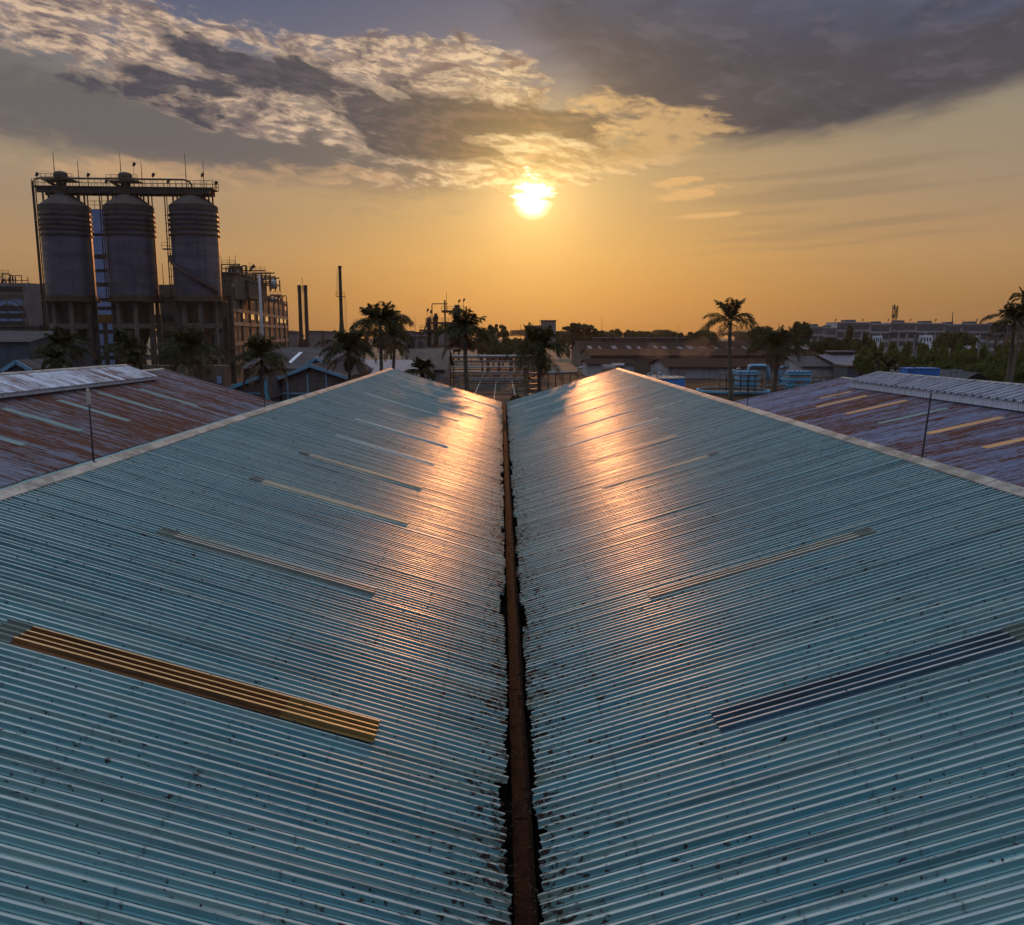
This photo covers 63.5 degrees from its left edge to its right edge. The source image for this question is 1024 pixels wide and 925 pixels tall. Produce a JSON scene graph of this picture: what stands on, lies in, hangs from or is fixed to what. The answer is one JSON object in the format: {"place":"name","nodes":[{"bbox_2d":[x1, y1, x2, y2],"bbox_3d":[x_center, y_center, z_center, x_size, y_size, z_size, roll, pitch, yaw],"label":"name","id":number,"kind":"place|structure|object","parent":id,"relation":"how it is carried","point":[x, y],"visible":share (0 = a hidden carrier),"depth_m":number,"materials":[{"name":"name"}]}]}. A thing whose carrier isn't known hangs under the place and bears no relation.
{"place":"outdoors","nodes":[
{"label":"outdoors","id":0,"kind":"place"},
{"bbox_2d":[88,201,146,364],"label":"panelled tower","id":1,"kind":"structure","parent":0,"point":[104,307],"depth_m":210.01,"materials":[{"name":"metal"}]},
{"bbox_2d":[0,364,277,486],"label":"warehouse","id":2,"kind":"structure","parent":0,"point":[44,422],"depth_m":49.79,"materials":[{"name":"metal"}]},
{"bbox_2d":[195,283,288,383],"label":"plant building","id":3,"kind":"structure","parent":0,"point":[275,317],"depth_m":222.62,"materials":[{"name":"concrete"}]},
{"bbox_2d":[222,294,240,378],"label":"stair tower","id":4,"kind":"structure","parent":3,"relation":"attached to","point":[226,331],"depth_m":196.18,"materials":[{"name":"metal"}]},
{"bbox_2d":[221,272,251,300],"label":"roof storey","id":5,"kind":"object","parent":3,"relation":"on","point":[239,289],"visible":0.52,"depth_m":200.60,"materials":[{"name":"concrete"}]},
{"bbox_2d":[221,260,247,277],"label":"rooftop pipework","id":6,"kind":"object","parent":5,"relation":"on","point":[237,268],"visible":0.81,"depth_m":199.81,"materials":[{"name":"grey metal"}]},
{"bbox_2d":[245,280,267,300],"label":"roof storey","id":7,"kind":"object","parent":3,"relation":"on","point":[252,289],"visible":0.43,"depth_m":211.44,"materials":[{"name":"concrete"}]},
{"bbox_2d":[243,267,280,290],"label":"rooftop pipework","id":8,"kind":"object","parent":3,"relation":"on","point":[272,281],"visible":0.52,"depth_m":221.86,"materials":[{"name":"grey metal"}]},
{"bbox_2d":[267,291,286,302],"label":"rooftop pipework","id":9,"kind":"object","parent":3,"relation":"on","point":[278,296],"visible":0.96,"depth_m":257.01,"materials":[{"name":"grey metal"}]},
{"bbox_2d":[407,336,426,348],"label":"tank house","id":10,"kind":"structure","parent":0,"point":[416,344],"depth_m":247.10,"materials":[{"name":"concrete"}]},
{"bbox_2d":[0,338,898,488],"bbox_3d":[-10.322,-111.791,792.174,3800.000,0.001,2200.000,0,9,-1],"label":"ground","id":11,"kind":"structure","parent":0,"point":[564,364],"depth_m":354.38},
{"bbox_2d":[32,181,101,364],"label":"silo","id":12,"kind":"object","parent":11,"relation":"on","point":[66,232],"visible":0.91,"depth_m":174.18,"materials":[{"name":"concrete"}]},
{"bbox_2d":[31,177,218,203],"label":"silo walkway","id":13,"kind":"structure","parent":12,"relation":"on","point":[113,190],"depth_m":174.41,"materials":[{"name":"metal"}]},
{"bbox_2d":[40,171,78,185],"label":"head house","id":14,"kind":"structure","parent":13,"relation":"on","point":[57,175],"depth_m":173.40,"materials":[{"name":"metal"}]},
{"bbox_2d":[105,172,143,185],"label":"head house","id":15,"kind":"structure","parent":13,"relation":"on","point":[121,175],"depth_m":174.82,"materials":[{"name":"metal"}]},
{"bbox_2d":[98,191,163,364],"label":"silo","id":16,"kind":"object","parent":11,"relation":"on","point":[129,222],"visible":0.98,"depth_m":175.14,"materials":[{"name":"concrete"}]},
{"bbox_2d":[98,314,163,364],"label":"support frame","id":17,"kind":"object","parent":11,"relation":"on","point":[104,319],"visible":0.14,"depth_m":192.14,"materials":[{"name":"metal"}]},
{"bbox_2d":[92,365,230,386],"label":"plant shed","id":18,"kind":"structure","parent":11,"relation":"on","point":[221,375],"depth_m":171.51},
{"bbox_2d":[159,285,194,364],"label":"service block","id":19,"kind":"structure","parent":11,"relation":"on","point":[168,311],"depth_m":200.81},
{"bbox_2d":[161,194,226,364],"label":"silo","id":20,"kind":"object","parent":11,"relation":"on","point":[194,257],"visible":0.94,"depth_m":176.16,"materials":[{"name":"concrete"}]},
{"bbox_2d":[0,368,511,924],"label":"warehouse","id":21,"kind":"structure","parent":11,"relation":"on","point":[256,614],"depth_m":12.15,"materials":[{"name":"metal"}]},
{"bbox_2d":[86,388,96,461],"bbox_3d":[-9.953,-0.855,19.535,0.102,1.810,0.100,0,9,-1],"label":"roof rod","id":22,"kind":"object","parent":21,"relation":"on","point":[88,398],"visible":0.91,"depth_m":19.49,"materials":[{"name":"metal"}]},
{"bbox_2d":[493,402,547,924],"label":"gutter","id":23,"kind":"object","parent":21,"relation":"attached to","point":[524,859],"visible":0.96,"depth_m":12.41,"materials":[{"name":"metal"}]},
{"bbox_2d":[1,441,1018,921],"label":"leaf litter","id":24,"kind":"object","parent":23,"relation":"on","point":[527,763],"visible":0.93,"depth_m":11.08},
{"bbox_2d":[562,322,592,340],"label":"broadleaf tree","id":25,"kind":"object","parent":11,"relation":"on","point":[575,328],"visible":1,"depth_m":326.04,"materials":[{"name":"green plant"}]},
{"bbox_2d":[582,324,603,340],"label":"broadleaf tree","id":26,"kind":"object","parent":11,"relation":"on","point":[595,332],"visible":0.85,"depth_m":329.41,"materials":[{"name":"green plant"}]},
{"bbox_2d":[570,341,770,366],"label":"long factory","id":27,"kind":"structure","parent":11,"relation":"on","point":[577,347],"depth_m":297.99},
{"bbox_2d":[580,349,821,372],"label":"second factory","id":28,"kind":"structure","parent":11,"relation":"on","point":[642,358],"depth_m":252.45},
{"bbox_2d":[687,331,716,345],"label":"broadleaf tree","id":29,"kind":"object","parent":11,"relation":"on","point":[704,339],"visible":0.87,"depth_m":295.78,"materials":[{"name":"green plant"}]},
{"bbox_2d":[747,325,773,348],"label":"broadleaf tree","id":30,"kind":"object","parent":11,"relation":"on","point":[765,329],"visible":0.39,"depth_m":266.05,"materials":[{"name":"green plant"}]},
{"bbox_2d":[506,368,1023,924],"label":"warehouse","id":31,"kind":"structure","parent":11,"relation":"on","point":[782,624],"depth_m":12.41,"materials":[{"name":"metal"}]},
{"bbox_2d":[786,321,812,350],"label":"broadleaf tree","id":32,"kind":"object","parent":11,"relation":"on","point":[803,330],"visible":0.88,"depth_m":257.98,"materials":[{"name":"green plant"}]},
{"bbox_2d":[823,325,836,354],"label":"shop house","id":33,"kind":"structure","parent":11,"relation":"on","point":[829,331],"depth_m":373.36,"materials":[{"name":"grey concrete"}]},
{"bbox_2d":[922,349,937,367],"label":"broadleaf tree","id":34,"kind":"object","parent":11,"relation":"on","point":[931,356],"visible":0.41,"depth_m":184.53,"materials":[{"name":"green plant"}]},
{"bbox_2d":[931,331,980,353],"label":"broadleaf tree","id":35,"kind":"object","parent":11,"relation":"on","point":[954,337],"visible":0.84,"depth_m":295.56,"materials":[{"name":"green plant"}]},
{"bbox_2d":[964,350,980,366],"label":"broadleaf tree","id":36,"kind":"object","parent":11,"relation":"on","point":[972,358],"visible":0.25,"depth_m":175.91,"materials":[{"name":"green plant"}]},
{"bbox_2d":[475,367,514,405],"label":"road","id":37,"kind":"structure","parent":0,"point":[503,393],"depth_m":178.12,"materials":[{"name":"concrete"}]},
{"bbox_2d":[0,0,1023,338],"label":"sky","id":38,"kind":"structure","parent":0,"point":[635,165],"materials":[{"name":"orange"}]},
{"bbox_2d":[540,320,556,343],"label":"cube building","id":39,"kind":"structure","parent":0,"point":[544,323],"depth_m":347.50,"materials":[{"name":"concrete"}]},
{"bbox_2d":[451,372,812,400],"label":"yard","id":40,"kind":"structure","parent":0,"point":[693,383],"depth_m":203.46,"materials":[{"name":"concrete"}]},
{"bbox_2d":[0,283,48,324],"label":"office block","id":41,"kind":"structure","parent":40,"relation":"on","point":[27,296],"depth_m":226.53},
{"bbox_2d":[0,270,28,282],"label":"rooftop pipework","id":42,"kind":"object","parent":41,"relation":"on","point":[9,280],"visible":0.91,"depth_m":226.20,"materials":[{"name":"grey metal"}]},
{"bbox_2d":[0,325,48,330],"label":"flat roof block","id":43,"kind":"structure","parent":40,"relation":"on","point":[21,327],"depth_m":181.26,"materials":[{"name":"concrete"}]},
{"bbox_2d":[0,358,66,371],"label":"blue gable","id":44,"kind":"structure","parent":40,"relation":"on","point":[23,365],"depth_m":90.84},
{"bbox_2d":[0,331,92,371],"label":"storage shed","id":45,"kind":"structure","parent":40,"relation":"on","point":[18,345],"depth_m":149.12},
{"bbox_2d":[31,349,73,369],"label":"palm tree","id":46,"kind":"object","parent":40,"relation":"on","point":[54,358],"visible":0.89,"depth_m":88.30,"materials":[{"name":"green plant"}]},
{"bbox_2d":[31,326,94,366],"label":"palm tree","id":47,"kind":"object","parent":40,"relation":"on","point":[58,342],"visible":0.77,"depth_m":101.58,"materials":[{"name":"green plant"}]},
{"bbox_2d":[98,328,152,364],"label":"palm tree","id":48,"kind":"object","parent":40,"relation":"on","point":[125,340],"visible":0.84,"depth_m":101.88,"materials":[{"name":"green plant"}]},
{"bbox_2d":[122,350,146,369],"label":"palm tree","id":49,"kind":"object","parent":40,"relation":"on","point":[133,359],"visible":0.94,"depth_m":90.50,"materials":[{"name":"green plant"}]},
{"bbox_2d":[152,324,226,378],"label":"palm tree","id":50,"kind":"object","parent":40,"relation":"on","point":[187,344],"visible":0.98,"depth_m":95.62,"materials":[{"name":"green plant"}]},
{"bbox_2d":[242,264,263,337],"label":"light pole","id":51,"kind":"object","parent":40,"relation":"on","point":[260,306],"visible":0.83,"depth_m":161.32,"materials":[{"name":"metal"}]},
{"bbox_2d":[229,332,290,397],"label":"palm tree","id":52,"kind":"object","parent":40,"relation":"on","point":[261,348],"visible":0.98,"depth_m":94.38,"materials":[{"name":"green plant"}]},
{"bbox_2d":[228,368,294,401],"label":"brick wing","id":53,"kind":"structure","parent":40,"relation":"on","point":[273,387],"depth_m":102.01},
{"bbox_2d":[289,332,298,346],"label":"sawtooth block","id":54,"kind":"structure","parent":40,"relation":"on","point":[293,339],"depth_m":331.37,"materials":[{"name":"concrete"}]},
{"bbox_2d":[241,347,362,379],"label":"brown plant hall","id":55,"kind":"structure","parent":40,"relation":"on","point":[299,357],"depth_m":152.28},
{"bbox_2d":[297,284,309,346],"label":"twin chimney","id":56,"kind":"object","parent":40,"relation":"on","point":[306,320],"visible":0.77,"depth_m":210.73,"materials":[{"name":"metal"}]},
{"bbox_2d":[309,331,326,346],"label":"sawtooth block","id":57,"kind":"structure","parent":40,"relation":"on","point":[315,337],"depth_m":332.33,"materials":[{"name":"concrete"}]},
{"bbox_2d":[277,358,372,400],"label":"brick gable house","id":58,"kind":"structure","parent":40,"relation":"on","point":[308,378],"depth_m":107.38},
{"bbox_2d":[322,332,337,346],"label":"sawtooth block","id":59,"kind":"structure","parent":40,"relation":"on","point":[328,335],"depth_m":333.30,"materials":[{"name":"concrete"}]},
{"bbox_2d":[336,266,346,332],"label":"chimney","id":60,"kind":"object","parent":40,"relation":"on","point":[341,321],"visible":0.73,"depth_m":229.88,"materials":[{"name":"metal"}]},
{"bbox_2d":[314,329,376,380],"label":"palm tree","id":61,"kind":"object","parent":40,"relation":"on","point":[346,341],"visible":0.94,"depth_m":98.15,"materials":[{"name":"green plant"}]},
{"bbox_2d":[349,301,414,370],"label":"palm tree","id":62,"kind":"object","parent":40,"relation":"on","point":[390,319],"visible":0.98,"depth_m":87.75,"materials":[{"name":"green plant"}]},
{"bbox_2d":[372,323,414,368],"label":"palm tree","id":63,"kind":"object","parent":40,"relation":"on","point":[394,337],"visible":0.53,"depth_m":95.70,"materials":[{"name":"green plant"}]},
{"bbox_2d":[362,359,435,379],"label":"building","id":64,"kind":"structure","parent":40,"relation":"on","point":[403,365],"depth_m":132.41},
{"bbox_2d":[404,356,436,380],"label":"palm tree","id":65,"kind":"object","parent":40,"relation":"on","point":[421,366],"visible":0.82,"depth_m":84.81,"materials":[{"name":"green plant"}]},
{"bbox_2d":[402,348,453,385],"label":"brown gable shed","id":66,"kind":"structure","parent":40,"relation":"on","point":[443,366],"depth_m":162.54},
{"bbox_2d":[419,300,466,376],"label":"process tower","id":67,"kind":"structure","parent":40,"relation":"on","point":[435,323],"depth_m":229.12,"materials":[{"name":"grey metal"}]},
{"bbox_2d":[434,307,494,391],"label":"palm tree","id":68,"kind":"object","parent":40,"relation":"on","point":[466,322],"visible":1,"depth_m":86.67,"materials":[{"name":"green plant"}]},
{"bbox_2d":[477,335,500,373],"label":"broadleaf tree","id":69,"kind":"object","parent":40,"relation":"on","point":[493,343],"visible":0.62,"depth_m":245.43,"materials":[{"name":"green plant"}]},
{"bbox_2d":[453,372,525,395],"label":"pipe bridge","id":70,"kind":"structure","parent":40,"relation":"on","point":[506,379],"depth_m":159.14,"materials":[{"name":"metal"}]},
{"bbox_2d":[450,366,533,391],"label":"pipe bridge","id":71,"kind":"structure","parent":40,"relation":"on","point":[487,371],"depth_m":170.74,"materials":[{"name":"metal"}]},
{"bbox_2d":[452,355,535,381],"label":"pipe bridge","id":72,"kind":"structure","parent":40,"relation":"on","point":[486,357],"depth_m":203.20,"materials":[{"name":"metal"}]},
{"bbox_2d":[485,345,512,376],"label":"broadleaf tree","id":73,"kind":"object","parent":40,"relation":"on","point":[500,350],"visible":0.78,"depth_m":226.13,"materials":[{"name":"green plant"}]},
{"bbox_2d":[500,337,523,371],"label":"broadleaf tree","id":74,"kind":"object","parent":40,"relation":"on","point":[508,342],"visible":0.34,"depth_m":259.15,"materials":[{"name":"green plant"}]},
{"bbox_2d":[505,322,570,391],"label":"palm tree","id":75,"kind":"object","parent":40,"relation":"on","point":[542,360],"visible":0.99,"depth_m":86.29,"materials":[{"name":"green plant"}]},
{"bbox_2d":[580,359,635,376],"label":"store","id":76,"kind":"structure","parent":40,"relation":"on","point":[591,367],"depth_m":232.31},
{"bbox_2d":[600,363,623,372],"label":"duct","id":77,"kind":"object","parent":40,"relation":"on","point":[605,367],"visible":0.59,"depth_m":219.00,"materials":[{"name":"metal"}]},
{"bbox_2d":[635,370,685,386],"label":"storage tank","id":78,"kind":"object","parent":40,"relation":"on","point":[678,380],"visible":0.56,"depth_m":167.04,"materials":[{"name":"metal"}]},
{"bbox_2d":[649,358,782,377],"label":"third factory","id":79,"kind":"structure","parent":40,"relation":"on","point":[703,368],"depth_m":222.67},
{"bbox_2d":[696,298,762,400],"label":"palm tree","id":80,"kind":"object","parent":40,"relation":"on","point":[731,310],"visible":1,"depth_m":141.98,"materials":[{"name":"green plant"}]},
{"bbox_2d":[696,374,769,395],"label":"round basin","id":81,"kind":"object","parent":40,"relation":"on","point":[737,391],"visible":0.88,"depth_m":160.48,"materials":[{"name":"concrete"}]},
{"bbox_2d":[746,364,770,385],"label":"blue pipe","id":82,"kind":"object","parent":40,"relation":"on","point":[760,366],"visible":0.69,"depth_m":184.46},
{"bbox_2d":[743,324,814,391],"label":"palm tree","id":83,"kind":"object","parent":40,"relation":"on","point":[776,340],"visible":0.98,"depth_m":147.95,"materials":[{"name":"green plant"}]},
{"bbox_2d":[773,356,833,380],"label":"brown roof hall","id":84,"kind":"structure","parent":40,"relation":"on","point":[816,366],"depth_m":209.21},
{"bbox_2d":[816,351,878,378],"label":"silver roof hall","id":85,"kind":"structure","parent":40,"relation":"on","point":[838,357],"depth_m":212.85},
{"bbox_2d":[833,364,863,377],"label":"dark hut","id":86,"kind":"object","parent":40,"relation":"on","point":[844,370],"visible":0.61,"depth_m":191.83,"materials":[{"name":"metal"}]},
{"bbox_2d":[852,353,871,375],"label":"broadleaf tree","id":87,"kind":"object","parent":40,"relation":"on","point":[861,365],"visible":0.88,"depth_m":172.93,"materials":[{"name":"green plant"}]},
{"bbox_2d":[867,349,889,371],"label":"palm tree","id":88,"kind":"object","parent":40,"relation":"on","point":[878,355],"visible":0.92,"depth_m":117.76,"materials":[{"name":"green plant"}]},
{"bbox_2d":[877,356,899,372],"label":"palm tree","id":89,"kind":"object","parent":40,"relation":"on","point":[890,363],"visible":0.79,"depth_m":121.53,"materials":[{"name":"green plant"}]},
{"bbox_2d":[908,354,924,366],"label":"broadleaf tree","id":90,"kind":"object","parent":40,"relation":"on","point":[918,360],"visible":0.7,"depth_m":179.79,"materials":[{"name":"green plant"}]},
{"bbox_2d":[898,367,940,375],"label":"blue water tank","id":91,"kind":"object","parent":40,"relation":"on","point":[929,370],"visible":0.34,"depth_m":128.20,"materials":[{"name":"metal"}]},
{"bbox_2d":[940,370,992,380],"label":"black gable hut","id":92,"kind":"object","parent":40,"relation":"on","point":[974,375],"visible":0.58,"depth_m":125.20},
{"bbox_2d":[965,361,988,372],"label":"broadleaf tree","id":93,"kind":"object","parent":40,"relation":"on","point":[980,367],"visible":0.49,"depth_m":161.21,"materials":[{"name":"green plant"}]},
{"bbox_2d":[986,357,1005,381],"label":"broadleaf tree","id":94,"kind":"object","parent":40,"relation":"on","point":[998,363],"visible":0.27,"depth_m":157.90,"materials":[{"name":"green plant"}]},
{"bbox_2d":[990,366,1005,381],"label":"broadleaf tree","id":95,"kind":"object","parent":40,"relation":"on","point":[998,376],"visible":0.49,"depth_m":141.37,"materials":[{"name":"green plant"}]},
{"bbox_2d":[979,301,1023,381],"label":"palm tree","id":96,"kind":"object","parent":40,"relation":"on","point":[1013,315],"visible":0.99,"depth_m":111.29,"materials":[{"name":"green plant"}]},
{"bbox_2d":[1009,286,1023,382],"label":"palm tree","id":97,"kind":"object","parent":40,"relation":"on","point":[1015,295],"visible":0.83,"depth_m":119.66,"materials":[{"name":"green plant"}]},
{"bbox_2d":[1013,367,1023,383],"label":"broadleaf tree","id":98,"kind":"object","parent":40,"relation":"on","point":[1019,376],"visible":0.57,"depth_m":145.75,"materials":[{"name":"green plant"}]},
{"bbox_2d":[733,370,759,387],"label":"storage tank","id":99,"kind":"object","parent":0,"point":[737,374],"depth_m":178.06,"materials":[{"name":"metal"}]},
{"bbox_2d":[780,370,811,388],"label":"storage tank","id":100,"kind":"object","parent":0,"point":[789,378],"depth_m":174.21,"materials":[{"name":"metal"}]},
{"bbox_2d":[801,324,824,354],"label":"shop house","id":101,"kind":"structure","parent":0,"point":[818,332],"depth_m":373.32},
{"bbox_2d":[826,320,870,339],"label":"shop house","id":102,"kind":"structure","parent":0,"point":[860,328],"depth_m":373.25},
{"bbox_2d":[733,371,1023,486],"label":"warehouse","id":103,"kind":"structure","parent":0,"point":[975,426],"depth_m":49.56,"materials":[{"name":"metal"}]},
{"bbox_2d":[870,321,890,353],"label":"shop house","id":104,"kind":"structure","parent":0,"point":[879,332],"depth_m":373.48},
{"bbox_2d":[881,320,916,356],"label":"shop house","id":105,"kind":"structure","parent":0,"point":[902,333],"depth_m":373.96,"materials":[{"name":"grey concrete"}]},
{"bbox_2d":[915,321,945,356],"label":"shop house","id":106,"kind":"structure","parent":0,"point":[927,332],"depth_m":373.65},
{"bbox_2d":[942,322,961,358],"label":"shop house","id":107,"kind":"structure","parent":0,"point":[950,327],"depth_m":373.82,"materials":[{"name":"grey concrete"}]},
{"bbox_2d":[961,321,989,356],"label":"shop house","id":108,"kind":"structure","parent":0,"point":[976,329],"depth_m":374.05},
{"bbox_2d":[986,322,1007,354],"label":"shop house","id":109,"kind":"structure","parent":0,"point":[991,343],"depth_m":374.98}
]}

